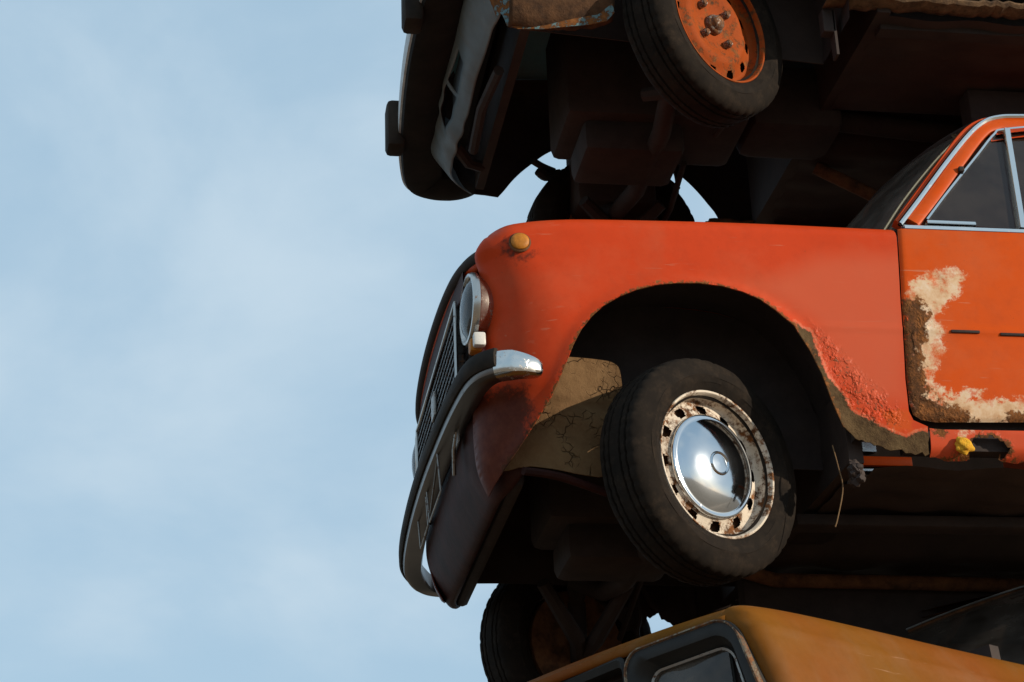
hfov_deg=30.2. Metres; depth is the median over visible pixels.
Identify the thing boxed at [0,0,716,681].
sky
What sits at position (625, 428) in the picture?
scrap car
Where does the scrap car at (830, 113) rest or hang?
on the scrap car at (625, 428)
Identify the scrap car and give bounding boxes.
[385,0,1023,227]
[399,114,1023,681]
[528,584,1023,681]
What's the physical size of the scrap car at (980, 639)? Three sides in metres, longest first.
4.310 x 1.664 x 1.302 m

